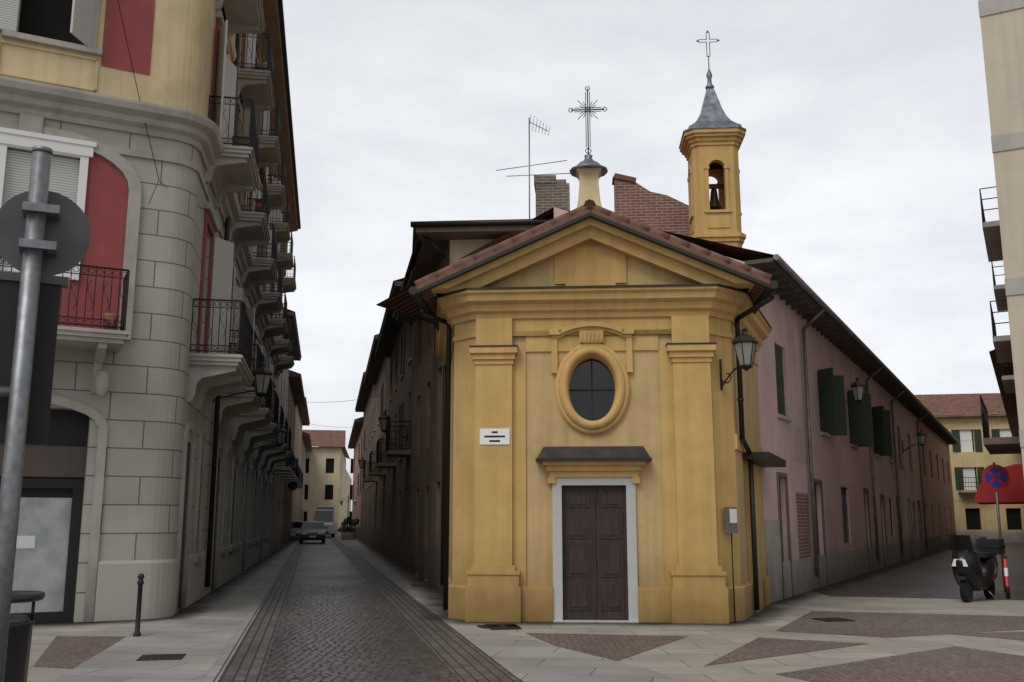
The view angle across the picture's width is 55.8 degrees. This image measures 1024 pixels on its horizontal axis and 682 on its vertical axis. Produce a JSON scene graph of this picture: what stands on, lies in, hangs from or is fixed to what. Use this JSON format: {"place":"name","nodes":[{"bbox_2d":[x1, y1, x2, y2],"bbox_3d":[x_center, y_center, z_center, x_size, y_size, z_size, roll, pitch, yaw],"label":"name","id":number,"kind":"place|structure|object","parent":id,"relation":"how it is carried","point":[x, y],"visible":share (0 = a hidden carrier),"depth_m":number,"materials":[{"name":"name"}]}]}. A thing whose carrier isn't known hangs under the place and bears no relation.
{"place":"outdoors","nodes":[
{"label":"outdoors","id":0,"kind":"place"},
{"bbox_2d":[27,532,1023,681],"bbox_3d":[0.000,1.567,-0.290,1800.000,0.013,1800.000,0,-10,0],"label":"ground","id":1,"kind":"structure","parent":0,"point":[335,608],"depth_m":13.10,"materials":[{"name":"grey stone"}]},
{"bbox_2d":[0,0,300,623],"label":"palazzo","id":2,"kind":"structure","parent":1,"relation":"on","point":[160,454],"depth_m":16.78,"materials":[{"name":"grey"}]},
{"bbox_2d":[290,521,303,540],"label":"car","id":3,"kind":"object","parent":1,"relation":"on","point":[295,531],"visible":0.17,"depth_m":73.75,"materials":[{"name":"grey metal"}]},
{"bbox_2d":[270,309,353,552],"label":"houses","id":4,"kind":"structure","parent":1,"relation":"on","point":[320,476],"depth_m":94.39,"materials":[{"name":"beige paint"}]},
{"bbox_2d":[298,521,327,542],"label":"dark car","id":5,"kind":"object","parent":1,"relation":"on","point":[312,530],"visible":1,"depth_m":66.19,"materials":[{"name":"grey metal"}]},
{"bbox_2d":[314,510,335,536],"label":"van","id":6,"kind":"object","parent":1,"relation":"on","point":[326,517],"visible":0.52,"depth_m":89.27,"materials":[{"name":"white metal"}]},
{"bbox_2d":[317,506,336,524],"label":"truck","id":7,"kind":"object","parent":1,"relation":"on","point":[325,507],"visible":0.14,"depth_m":108.50,"materials":[{"name":"white metal"}]},
{"bbox_2d":[337,495,361,539],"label":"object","id":8,"kind":"object","parent":1,"relation":"on","point":[347,531],"visible":0.99,"depth_m":77.94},
{"bbox_2d":[348,218,553,590],"bbox_3d":[-7.362,7.460,67.883,7.756,13.200,96.816,2,-11,-11],"label":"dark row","id":9,"kind":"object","parent":1,"relation":"on","point":[396,443],"visible":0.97,"depth_m":31.54,"materials":[{"name":"black paint"}]},
{"bbox_2d":[34,536,950,624],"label":"grime","id":10,"kind":"object","parent":1,"relation":"on","point":[431,588],"visible":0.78,"depth_m":20.29,"materials":[{"name":"black"}]},
{"bbox_2d":[0,1,1017,681],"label":"furniture","id":11,"kind":"object","parent":1,"relation":"on","point":[44,235],"visible":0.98,"depth_m":4.61,"materials":[{"name":"grey metal"}]},
{"bbox_2d":[408,86,785,624],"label":"chapel","id":12,"kind":"structure","parent":1,"relation":"on","point":[607,458],"depth_m":15.91,"materials":[{"name":"yellow paint"}]},
{"bbox_2d":[679,30,745,247],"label":"tower","id":13,"kind":"structure","parent":12,"relation":"on","point":[712,137],"depth_m":22.20,"materials":[{"name":"yellow paint"}]},
{"bbox_2d":[376,207,959,602],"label":"building","id":14,"kind":"structure","parent":1,"relation":"on","point":[860,483],"depth_m":25.41,"materials":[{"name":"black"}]},
{"bbox_2d":[915,393,1023,542],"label":"building","id":15,"kind":"structure","parent":1,"relation":"on","point":[971,460],"depth_m":69.29,"materials":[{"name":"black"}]},
{"bbox_2d":[942,535,1005,601],"bbox_3d":[9.540,4.627,19.789,0.840,1.308,2.330,-9,-14,41],"label":"scooter","id":16,"kind":"object","parent":1,"relation":"on","point":[972,569],"visible":1,"depth_m":19.18,"materials":[{"name":"black plastic"}]},
{"bbox_2d":[975,0,1023,503],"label":"building","id":17,"kind":"structure","parent":1,"relation":"on","point":[1002,26],"depth_m":20.50,"materials":[{"name":"beige paint"}]},
{"bbox_2d":[989,349,1018,436],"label":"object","id":18,"kind":"structure","parent":17,"relation":"attached to","point":[1010,407],"depth_m":47.22,"materials":[{"name":"tile"}]},
{"bbox_2d":[282,0,1009,510],"label":"sky","id":19,"kind":"structure","parent":0,"point":[865,155],"materials":[{"name":"white"}]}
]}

